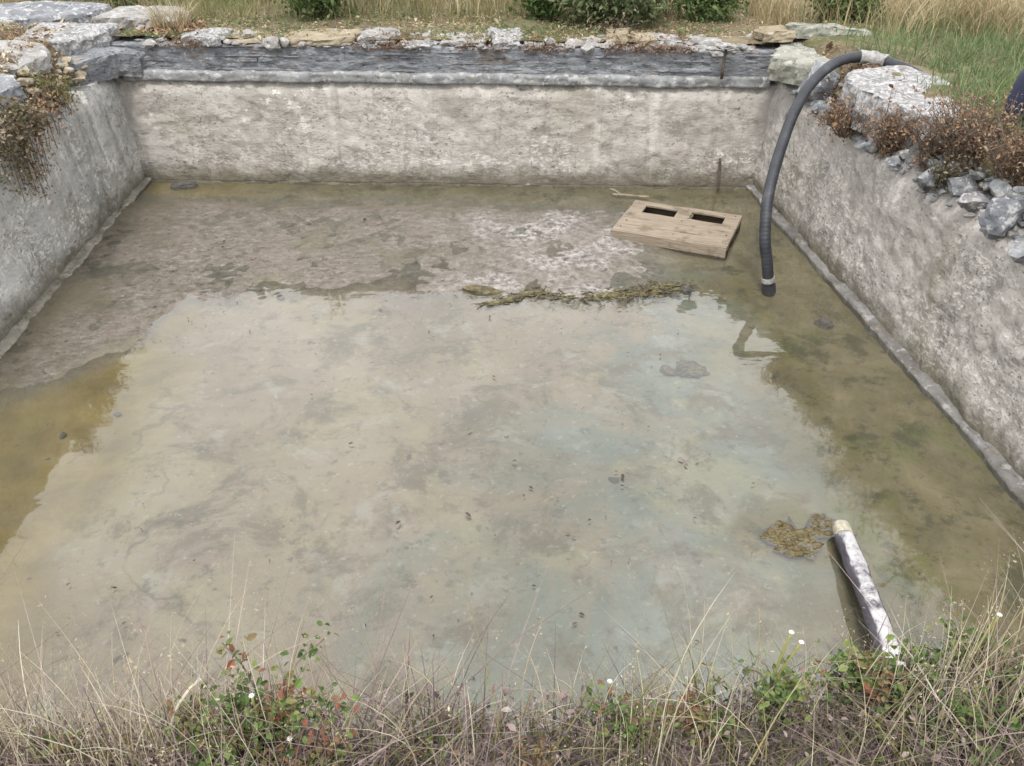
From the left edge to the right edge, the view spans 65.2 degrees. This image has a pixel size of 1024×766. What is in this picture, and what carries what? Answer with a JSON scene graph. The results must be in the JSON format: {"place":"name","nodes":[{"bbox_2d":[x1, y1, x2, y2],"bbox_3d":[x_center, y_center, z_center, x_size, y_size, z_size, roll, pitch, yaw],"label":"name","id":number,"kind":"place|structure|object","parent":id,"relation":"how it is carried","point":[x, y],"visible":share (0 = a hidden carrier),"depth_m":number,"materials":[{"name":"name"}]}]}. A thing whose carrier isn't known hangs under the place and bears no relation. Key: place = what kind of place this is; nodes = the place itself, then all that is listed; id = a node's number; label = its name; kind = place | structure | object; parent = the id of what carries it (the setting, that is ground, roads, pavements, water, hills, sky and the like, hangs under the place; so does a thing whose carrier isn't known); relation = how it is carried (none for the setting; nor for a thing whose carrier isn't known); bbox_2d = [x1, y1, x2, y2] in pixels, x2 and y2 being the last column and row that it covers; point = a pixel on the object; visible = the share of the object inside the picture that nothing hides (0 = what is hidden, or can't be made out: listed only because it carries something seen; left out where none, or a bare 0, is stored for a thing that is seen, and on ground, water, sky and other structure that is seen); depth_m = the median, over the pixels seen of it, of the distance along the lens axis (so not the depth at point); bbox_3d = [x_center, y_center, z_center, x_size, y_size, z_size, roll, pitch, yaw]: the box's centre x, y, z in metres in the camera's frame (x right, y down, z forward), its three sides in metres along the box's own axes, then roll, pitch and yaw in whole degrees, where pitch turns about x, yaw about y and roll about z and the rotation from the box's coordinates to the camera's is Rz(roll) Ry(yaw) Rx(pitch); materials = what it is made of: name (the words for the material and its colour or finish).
{"place":"outdoors","nodes":[
{"label":"outdoors","id":0,"kind":"place"},
{"bbox_2d":[0,182,1023,760],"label":"pool floor","id":1,"kind":"structure","parent":0,"point":[570,402],"depth_m":4.56,"materials":[{"name":"beige concrete"}]},
{"bbox_2d":[59,432,65,438],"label":"stone","id":2,"kind":"object","parent":1,"relation":"on","point":[62,434],"visible":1,"depth_m":4.68,"materials":[{"name":"grey stone"}]},
{"bbox_2d":[113,412,120,416],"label":"stone","id":3,"kind":"object","parent":1,"relation":"on","point":[116,414],"visible":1,"depth_m":4.84,"materials":[{"name":"grey stone"}]},
{"bbox_2d":[170,181,198,190],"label":"stone","id":4,"kind":"object","parent":1,"relation":"on","point":[183,185],"visible":1,"depth_m":8.01,"materials":[{"name":"grey stone"}]},
{"bbox_2d":[276,295,283,299],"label":"stone","id":5,"kind":"object","parent":1,"relation":"on","point":[280,297],"visible":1,"depth_m":6.09,"materials":[{"name":"grey stone"}]},
{"bbox_2d":[462,284,503,296],"bbox_3d":[-0.205,-0.702,6.200,0.426,0.090,0.132,12,36,17],"label":"stone","id":6,"kind":"object","parent":1,"relation":"on","point":[479,290],"visible":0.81,"depth_m":6.16,"materials":[{"name":"beige stone"}]},
{"bbox_2d":[608,477,618,483],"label":"stone","id":7,"kind":"object","parent":1,"relation":"on","point":[614,480],"visible":1,"depth_m":4.39,"materials":[{"name":"grey stone"}]},
{"bbox_2d":[612,200,742,259],"bbox_3d":[1.479,-1.375,7.154,1.002,0.153,0.743,13,37,19],"label":"wooden pallet","id":8,"kind":"object","parent":1,"relation":"on","point":[701,232],"visible":0.98,"depth_m":7.01,"materials":[{"name":"brown wood"}]},
{"bbox_2d":[659,360,709,376],"bbox_3d":[1.144,-0.088,5.306,0.306,0.027,0.225,-16,37,-23],"label":"weed patch","id":9,"kind":"object","parent":1,"relation":"on","point":[684,368],"visible":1,"depth_m":5.30,"materials":[{"name":"grey stone"}]},
{"bbox_2d":[680,285,693,295],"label":"stone","id":10,"kind":"object","parent":1,"relation":"on","point":[687,290],"visible":0.98,"depth_m":6.21,"materials":[{"name":"grey stone"}]},
{"bbox_2d":[814,317,834,328],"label":"stone","id":11,"kind":"object","parent":1,"relation":"on","point":[823,323],"visible":1,"depth_m":5.84,"materials":[{"name":"grey stone"}]},
{"bbox_2d":[0,0,1023,197],"bbox_3d":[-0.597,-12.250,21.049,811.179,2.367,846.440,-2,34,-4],"label":"ground","id":12,"kind":"structure","parent":0,"point":[818,44],"depth_m":7.91,"materials":[{"name":"soil"}]},
{"bbox_2d":[0,73,26,110],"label":"stone slab","id":13,"kind":"structure","parent":12,"relation":"on","point":[8,82],"depth_m":6.08,"materials":[{"name":"grey stone"}]},
{"bbox_2d":[0,40,52,77],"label":"stone slab","id":14,"kind":"structure","parent":12,"relation":"on","point":[39,55],"depth_m":6.69,"materials":[{"name":"grey stone"}]},
{"bbox_2d":[0,28,74,86],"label":"ground cover","id":15,"kind":"object","parent":12,"relation":"on","point":[12,32],"visible":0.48,"depth_m":7.07,"materials":[{"name":"orange plant"}]},
{"bbox_2d":[0,18,75,85],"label":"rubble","id":16,"kind":"object","parent":12,"relation":"on","point":[5,53],"visible":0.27,"depth_m":7.06,"materials":[{"name":"stone"}]},
{"bbox_2d":[0,1,111,26],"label":"stone slab","id":17,"kind":"structure","parent":12,"relation":"on","point":[27,13],"depth_m":7.86,"materials":[{"name":"grey stone"}]},
{"bbox_2d":[0,56,151,357],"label":"concrete wall","id":18,"kind":"structure","parent":12,"relation":"on","point":[100,178],"depth_m":6.53,"materials":[{"name":"grey concrete"}]},
{"bbox_2d":[0,86,59,196],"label":"wall plant","id":19,"kind":"object","parent":18,"relation":"attached to","point":[5,113],"depth_m":5.73,"materials":[{"name":"brown plant"}]},
{"bbox_2d":[0,89,61,206],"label":"wall plant","id":20,"kind":"object","parent":18,"relation":"attached to","point":[40,147],"depth_m":5.97,"materials":[{"name":"brown plant"}]},
{"bbox_2d":[16,61,80,108],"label":"wall plant","id":21,"kind":"object","parent":18,"relation":"attached to","point":[65,89],"depth_m":6.47,"materials":[{"name":"brown plant"}]},
{"bbox_2d":[13,61,88,144],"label":"wall plant","id":22,"kind":"object","parent":18,"relation":"attached to","point":[37,96],"depth_m":6.40,"materials":[{"name":"brown plant"}]},
{"bbox_2d":[33,0,166,6],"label":"bush","id":23,"kind":"object","parent":12,"relation":"on","point":[117,1],"visible":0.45,"depth_m":8.77,"materials":[{"name":"green plant"}]},
{"bbox_2d":[91,5,189,29],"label":"stone slab","id":24,"kind":"structure","parent":12,"relation":"on","point":[124,17],"depth_m":7.91,"materials":[{"name":"grey stone"}]},
{"bbox_2d":[119,0,214,37],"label":"grass tuft","id":25,"kind":"object","parent":12,"relation":"on","point":[182,26],"visible":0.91,"depth_m":7.76,"materials":[{"name":"beige plant"}]},
{"bbox_2d":[270,0,356,20],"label":"bush","id":26,"kind":"object","parent":12,"relation":"on","point":[310,10],"visible":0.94,"depth_m":8.18,"materials":[{"name":"green plant"}]},
{"bbox_2d":[1,0,695,25],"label":"meadow grass","id":27,"kind":"structure","parent":12,"relation":"on","point":[398,6],"depth_m":8.42,"materials":[{"name":"plant"}]},
{"bbox_2d":[110,24,779,190],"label":"concrete wall","id":28,"kind":"structure","parent":12,"relation":"on","point":[323,108],"depth_m":7.82,"materials":[{"name":"concrete"}]},
{"bbox_2d":[56,46,146,86],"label":"stone slab","id":29,"kind":"structure","parent":28,"relation":"on","point":[107,63],"depth_m":7.44,"materials":[{"name":"stone"}]},
{"bbox_2d":[14,22,120,55],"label":"stone slab","id":30,"kind":"structure","parent":29,"relation":"on","point":[80,38],"depth_m":7.39,"materials":[{"name":"grey stone"}]},
{"bbox_2d":[156,25,754,54],"bbox_3d":[-0.530,-3.384,7.801,5.609,0.153,0.834,1,34,0],"label":"wall growth","id":31,"kind":"object","parent":28,"relation":"on","point":[490,44],"depth_m":7.50,"materials":[{"name":"orange plant"}]},
{"bbox_2d":[715,42,737,78],"bbox_3d":[1.968,-2.993,7.433,0.216,0.333,0.146,-2,34,-4],"label":"pipe stub","id":32,"kind":"object","parent":28,"relation":"attached to","point":[724,46],"visible":1,"depth_m":7.34,"materials":[{"name":"metal"}]},
{"bbox_2d":[331,0,671,18],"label":"dry grass","id":33,"kind":"structure","parent":12,"relation":"on","point":[457,4],"depth_m":8.54,"materials":[{"name":"plant"}]},
{"bbox_2d":[125,6,890,37],"bbox_3d":[0.069,-3.722,8.208,7.614,0.159,1.354,-2,34,-4],"label":"ground cover","id":34,"kind":"object","parent":12,"relation":"on","point":[472,28],"visible":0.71,"depth_m":8.06,"materials":[{"name":"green plant"}]},
{"bbox_2d":[0,500,1023,765],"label":"ground cover","id":35,"kind":"object","parent":12,"relation":"on","point":[378,748],"visible":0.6,"depth_m":1.67,"materials":[{"name":"beige plant"}]},
{"bbox_2d":[287,736,294,757],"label":"wild flower","id":36,"kind":"object","parent":35,"relation":"on","point":[290,739],"visible":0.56,"depth_m":1.58,"materials":[{"name":"white plant"}]},
{"bbox_2d":[759,630,803,714],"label":"wild flower","id":37,"kind":"object","parent":35,"relation":"on","point":[791,632],"visible":0.69,"depth_m":1.69,"materials":[{"name":"green plant"}]},
{"bbox_2d":[0,656,1023,765],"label":"leaf litter","id":38,"kind":"object","parent":12,"relation":"on","point":[511,726],"visible":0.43,"depth_m":1.66,"materials":[{"name":"plant"}]},
{"bbox_2d":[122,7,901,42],"bbox_3d":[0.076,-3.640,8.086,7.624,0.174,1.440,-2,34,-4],"label":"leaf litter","id":39,"kind":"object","parent":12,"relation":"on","point":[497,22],"visible":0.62,"depth_m":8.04,"materials":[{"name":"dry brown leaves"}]},
{"bbox_2d":[12,696,1023,765],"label":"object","id":40,"kind":"structure","parent":12,"relation":"on","point":[719,749],"depth_m":1.75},
{"bbox_2d":[7,702,151,765],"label":"bramble","id":41,"kind":"object","parent":40,"relation":"on","point":[40,730],"visible":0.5,"depth_m":1.61,"materials":[{"name":"green plant"}]},
{"bbox_2d":[160,678,201,764],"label":"dry straw","id":42,"kind":"object","parent":40,"relation":"on","point":[185,694],"visible":0.64,"depth_m":1.57,"materials":[{"name":"beige plant"}]},
{"bbox_2d":[154,674,232,761],"bbox_3d":[-0.655,0.718,1.641,0.125,0.215,0.162,-28,43,-35],"label":"bramble","id":43,"kind":"object","parent":40,"relation":"on","point":[184,721],"visible":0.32,"depth_m":1.61,"materials":[{"name":"green plant"}]},
{"bbox_2d":[165,701,291,765],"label":"bramble","id":44,"kind":"object","parent":40,"relation":"on","point":[234,751],"visible":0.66,"depth_m":1.57,"materials":[{"name":"green plant"}]},
{"bbox_2d":[248,693,267,745],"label":"wild flower","id":45,"kind":"object","parent":40,"relation":"on","point":[253,703],"visible":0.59,"depth_m":1.59,"materials":[{"name":"plant"}]},
{"bbox_2d":[157,620,359,764],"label":"bramble","id":46,"kind":"object","parent":40,"relation":"on","point":[293,706],"visible":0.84,"depth_m":1.60,"materials":[{"name":"green plant"}]},
{"bbox_2d":[248,712,388,765],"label":"bramble","id":47,"kind":"object","parent":40,"relation":"on","point":[352,733],"visible":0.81,"depth_m":1.58,"materials":[{"name":"green plant"}]},
{"bbox_2d":[374,722,460,765],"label":"bramble","id":48,"kind":"object","parent":40,"relation":"on","point":[428,751],"visible":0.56,"depth_m":1.64,"materials":[{"name":"green plant"}]},
{"bbox_2d":[0,536,1023,765],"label":"dry stalks","id":49,"kind":"object","parent":40,"relation":"on","point":[192,691],"visible":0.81,"depth_m":1.61,"materials":[{"name":"plant"}]},
{"bbox_2d":[500,735,568,765],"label":"bramble","id":50,"kind":"object","parent":40,"relation":"on","point":[536,749],"visible":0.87,"depth_m":1.61,"materials":[{"name":"green plant"}]},
{"bbox_2d":[607,679,612,706],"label":"wild flower","id":51,"kind":"object","parent":40,"relation":"on","point":[609,680],"visible":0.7,"depth_m":1.73,"materials":[{"name":"white plant"}]},
{"bbox_2d":[580,679,666,754],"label":"bramble","id":52,"kind":"object","parent":40,"relation":"on","point":[630,728],"visible":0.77,"depth_m":1.68,"materials":[{"name":"green plant"}]},
{"bbox_2d":[633,662,763,753],"bbox_3d":[0.379,0.719,1.720,0.264,0.161,0.196,-2,34,-4],"label":"bramble","id":53,"kind":"object","parent":40,"relation":"on","point":[671,710],"visible":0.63,"depth_m":1.69,"materials":[{"name":"green plant"}]},
{"bbox_2d":[727,650,829,731],"bbox_3d":[0.556,0.682,1.726,0.227,0.220,0.134,-2,34,-4],"label":"bramble","id":54,"kind":"object","parent":40,"relation":"on","point":[778,692],"visible":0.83,"depth_m":1.69,"materials":[{"name":"green plant"}]},
{"bbox_2d":[785,638,925,727],"bbox_3d":[0.746,0.670,1.761,0.230,0.215,0.218,-25,42,-33],"label":"bramble","id":55,"kind":"object","parent":40,"relation":"on","point":[856,676],"visible":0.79,"depth_m":1.75,"materials":[{"name":"green plant"}]},
{"bbox_2d":[880,647,887,673],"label":"wild flower","id":56,"kind":"object","parent":40,"relation":"on","point":[885,651],"visible":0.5,"depth_m":1.78,"materials":[{"name":"white plant"}]},
{"bbox_2d":[834,634,952,730],"bbox_3d":[0.848,0.667,1.771,0.251,0.200,0.205,-2,34,-4],"label":"bramble","id":57,"kind":"object","parent":40,"relation":"on","point":[902,650],"visible":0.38,"depth_m":1.77,"materials":[{"name":"green plant"}]},
{"bbox_2d":[875,693,957,765],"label":"bramble","id":58,"kind":"object","parent":40,"relation":"on","point":[933,723],"visible":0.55,"depth_m":1.68,"materials":[{"name":"green plant"}]},
{"bbox_2d":[909,599,1019,690],"bbox_3d":[1.033,0.633,1.817,0.221,0.196,0.194,-25,42,-33],"label":"bramble","id":59,"kind":"object","parent":40,"relation":"on","point":[956,615],"visible":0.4,"depth_m":1.80,"materials":[{"name":"green plant"}]},
{"bbox_2d":[937,678,1023,765],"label":"bramble","id":60,"kind":"object","parent":40,"relation":"on","point":[1013,725],"visible":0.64,"depth_m":1.65,"materials":[{"name":"green plant"}]},
{"bbox_2d":[960,613,1002,672],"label":"wild flower","id":61,"kind":"object","parent":40,"relation":"on","point":[994,621],"visible":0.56,"depth_m":1.73,"materials":[{"name":"green plant"}]},
{"bbox_2d":[978,660,1023,726],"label":"bramble","id":62,"kind":"object","parent":40,"relation":"on","point":[1000,682],"visible":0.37,"depth_m":1.73,"materials":[{"name":"green plant"}]},
{"bbox_2d":[508,0,571,21],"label":"bush","id":63,"kind":"object","parent":12,"relation":"on","point":[546,9],"visible":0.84,"depth_m":8.23,"materials":[{"name":"green plant"}]},
{"bbox_2d":[572,1,642,31],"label":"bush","id":64,"kind":"object","parent":12,"relation":"on","point":[601,25],"depth_m":7.96,"materials":[{"name":"green plant"}]},
{"bbox_2d":[549,0,680,30],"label":"bush","id":65,"kind":"object","parent":12,"relation":"on","point":[585,8],"visible":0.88,"depth_m":8.03,"materials":[{"name":"green plant"}]},
{"bbox_2d":[669,0,748,23],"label":"bush","id":66,"kind":"object","parent":12,"relation":"on","point":[716,9],"visible":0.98,"depth_m":8.29,"materials":[{"name":"green plant"}]},
{"bbox_2d":[754,24,796,42],"bbox_3d":[2.511,-3.320,7.600,0.374,0.119,0.316,-5,34,-9],"label":"stone slab","id":67,"kind":"object","parent":12,"relation":"on","point":[778,33],"depth_m":7.52,"materials":[{"name":"beige stone"}]},
{"bbox_2d":[805,0,885,23],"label":"bush","id":68,"kind":"object","parent":12,"relation":"on","point":[854,14],"visible":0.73,"depth_m":8.12,"materials":[{"name":"green plant"}]},
{"bbox_2d":[804,78,894,145],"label":"dry plant","id":69,"kind":"object","parent":12,"relation":"on","point":[842,119],"visible":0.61,"depth_m":6.08,"materials":[{"name":"brown plant"}]},
{"bbox_2d":[734,0,1023,44],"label":"dry grass","id":70,"kind":"structure","parent":12,"relation":"on","point":[1013,5],"depth_m":7.86,"materials":[{"name":"beige plant"}]},
{"bbox_2d":[745,80,1023,511],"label":"concrete wall","id":71,"kind":"structure","parent":12,"relation":"on","point":[926,288],"depth_m":5.32,"materials":[{"name":"grey concrete"}]},
{"bbox_2d":[767,41,840,85],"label":"stone slab","id":72,"kind":"structure","parent":71,"relation":"on","point":[791,63],"depth_m":7.14,"materials":[{"name":"grey stone"}]},
{"bbox_2d":[785,22,870,38],"bbox_3d":[2.992,-3.340,7.614,0.785,0.162,0.286,5,34,6],"label":"stone slab","id":73,"kind":"object","parent":72,"relation":"on","point":[805,30],"depth_m":7.51,"materials":[{"name":"grey stone"}]},
{"bbox_2d":[797,60,839,100],"bbox_3d":[2.651,-2.588,6.909,0.309,0.357,0.320,-12,36,-18],"label":"rubble stone","id":74,"kind":"object","parent":71,"relation":"on","point":[821,88],"visible":0.53,"depth_m":6.81,"materials":[{"name":"grey stone"}]},
{"bbox_2d":[818,104,836,119],"bbox_3d":[2.622,-2.227,6.565,0.200,0.141,0.208,-24,41,-31],"label":"rubble stone","id":75,"kind":"object","parent":71,"relation":"on","point":[824,106],"visible":0.36,"depth_m":6.54,"materials":[{"name":"stone"}]},
{"bbox_2d":[862,138,880,153],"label":"rubble stone","id":76,"kind":"object","parent":71,"relation":"on","point":[868,147],"visible":0.62,"depth_m":5.83,"materials":[{"name":"grey stone"}]},
{"bbox_2d":[886,155,904,170],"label":"rubble stone","id":77,"kind":"object","parent":71,"relation":"on","point":[895,163],"visible":0.94,"depth_m":5.57,"materials":[{"name":"grey stone"}]},
{"bbox_2d":[839,65,969,149],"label":"stone slab","id":78,"kind":"structure","parent":71,"relation":"on","point":[869,87],"depth_m":5.93,"materials":[{"name":"grey stone"}]},
{"bbox_2d":[759,50,924,296],"bbox_3d":[2.695,-1.774,6.515,2.100,1.537,1.092,-12,36,-19],"label":"suction hose","id":79,"kind":"object","parent":78,"relation":"attached to","point":[873,57],"visible":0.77,"depth_m":6.21,"materials":[{"name":"rubber"}]},
{"bbox_2d":[905,127,943,165],"bbox_3d":[2.834,-1.605,5.448,0.238,0.275,0.182,-6,35,-10],"label":"rubble stone","id":80,"kind":"object","parent":71,"relation":"on","point":[909,159],"visible":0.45,"depth_m":5.44,"materials":[{"name":"grey stone"}]},
{"bbox_2d":[912,166,947,188],"bbox_3d":[2.725,-1.343,5.218,0.206,0.177,0.178,-16,37,-23],"label":"rubble stone","id":81,"kind":"object","parent":71,"relation":"on","point":[925,179],"visible":0.66,"depth_m":5.17,"materials":[{"name":"grey stone"}]},
{"bbox_2d":[898,101,993,169],"bbox_3d":[2.854,-1.632,5.319,0.621,0.477,0.438,13,36,18],"label":"dry plant","id":82,"kind":"object","parent":71,"relation":"on","point":[933,149],"visible":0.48,"depth_m":5.31,"materials":[{"name":"brown plant"}]},
{"bbox_2d":[910,148,984,199],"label":"dry plant","id":83,"kind":"object","parent":71,"relation":"on","point":[942,176],"visible":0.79,"depth_m":5.06,"materials":[{"name":"brown plant"}]},
{"bbox_2d":[947,161,962,175],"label":"rubble stone","id":84,"kind":"object","parent":71,"relation":"on","point":[955,167],"visible":0.26,"depth_m":5.07,"materials":[{"name":"grey stone"}]},
{"bbox_2d":[947,174,979,196],"bbox_3d":[2.827,-1.229,5.009,0.185,0.162,0.224,-2,34,-4],"label":"rubble stone","id":85,"kind":"object","parent":71,"relation":"on","point":[959,186],"visible":0.81,"depth_m":4.96,"materials":[{"name":"grey stone"}]},
{"bbox_2d":[918,79,1023,169],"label":"dry plant","id":86,"kind":"object","parent":71,"relation":"on","point":[966,143],"visible":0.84,"depth_m":5.00,"materials":[{"name":"brown plant"}]},
{"bbox_2d":[956,191,992,212],"bbox_3d":[2.827,-1.081,4.836,0.289,0.128,0.156,-9,35,-14],"label":"rubble stone","id":87,"kind":"object","parent":71,"relation":"on","point":[971,201],"visible":0.69,"depth_m":4.80,"materials":[{"name":"grey stone"}]},
{"bbox_2d":[987,178,1011,197],"bbox_3d":[2.916,-1.143,4.739,0.189,0.120,0.196,23,40,30],"label":"rubble stone","id":88,"kind":"object","parent":87,"relation":"on","point":[998,187],"visible":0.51,"depth_m":4.71,"materials":[{"name":"grey stone"}]},
{"bbox_2d":[954,105,1023,187],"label":"dry plant","id":89,"kind":"object","parent":71,"relation":"on","point":[1016,156],"visible":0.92,"depth_m":4.68,"materials":[{"name":"brown plant"}]},
{"bbox_2d":[853,84,929,161],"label":"dry plant","id":90,"kind":"object","parent":12,"relation":"on","point":[885,137],"visible":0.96,"depth_m":5.63,"materials":[{"name":"brown plant"}]},
{"bbox_2d":[798,0,1023,134],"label":"green grass","id":91,"kind":"structure","parent":12,"relation":"on","point":[984,47],"depth_m":6.91,"materials":[{"name":"green plant"}]},
{"bbox_2d":[820,41,1020,188],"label":"leaf litter","id":92,"kind":"object","parent":12,"relation":"on","point":[829,45],"visible":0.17,"depth_m":6.64,"materials":[{"name":"brown plant"}]},
{"bbox_2d":[978,198,1023,239],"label":"rubble stone","id":93,"kind":"object","parent":12,"relation":"on","point":[998,218],"visible":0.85,"depth_m":4.50,"materials":[{"name":"grey stone"}]},
{"bbox_2d":[1000,68,1023,126],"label":"plastic container","id":94,"kind":"object","parent":12,"relation":"on","point":[1018,86],"visible":0.49,"depth_m":5.11,"materials":[{"name":"plastic"}]},
{"label":"water","id":95,"kind":"structure","parent":0,"visible":0},
{"bbox_2d":[8,198,1019,728],"bbox_3d":[-0.397,-0.153,5.335,5.890,0.026,5.824,-2,34,-4],"label":"leaf debris","id":96,"kind":"object","parent":95,"relation":"on","point":[468,428],"visible":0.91,"depth_m":4.33,"materials":[{"name":"brown plant"}]},
{"bbox_2d":[473,287,558,309],"bbox_3d":[0.027,-0.646,6.088,0.692,0.056,0.177,-15,37,-22],"label":"weed strand","id":97,"kind":"object","parent":95,"relation":"on","point":[512,299],"visible":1,"depth_m":6.06},
{"bbox_2d":[505,277,710,306],"bbox_3d":[0.772,-0.692,6.173,1.652,0.073,0.407,-4,34,-8],"label":"weed strand","id":98,"kind":"object","parent":95,"relation":"on","point":[628,295],"visible":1,"depth_m":6.16},
{"bbox_2d":[609,188,648,197],"bbox_3d":[1.148,-1.863,7.902,0.401,0.055,0.082,12,35,16],"label":"stick","id":99,"kind":"object","parent":95,"relation":"on","point":[627,195],"visible":1,"depth_m":7.89,"materials":[{"name":"brown wood"}]},
{"bbox_2d":[717,158,720,190],"bbox_3d":[2.082,-2.089,8.021,0.036,0.307,0.115,-2,34,-4],"label":"stick","id":100,"kind":"object","parent":95,"relation":"on","point":[719,179],"visible":1,"depth_m":8.03,"materials":[{"name":"wood"}]},
{"bbox_2d":[758,513,835,559],"bbox_3d":[1.455,0.746,4.047,0.293,0.018,0.437,27,42,34],"label":"algae mat","id":101,"kind":"object","parent":95,"relation":"on","point":[786,538],"visible":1,"depth_m":4.01,"materials":[{"name":"plant"}]},
{"bbox_2d":[832,520,905,665],"bbox_3d":[1.573,1.001,3.484,0.110,0.115,1.185,4,28,6],"label":"log","id":102,"kind":"object","parent":95,"relation":"on","point":[855,564],"visible":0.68,"depth_m":3.58,"materials":[{"name":"white wood"}]}
]}

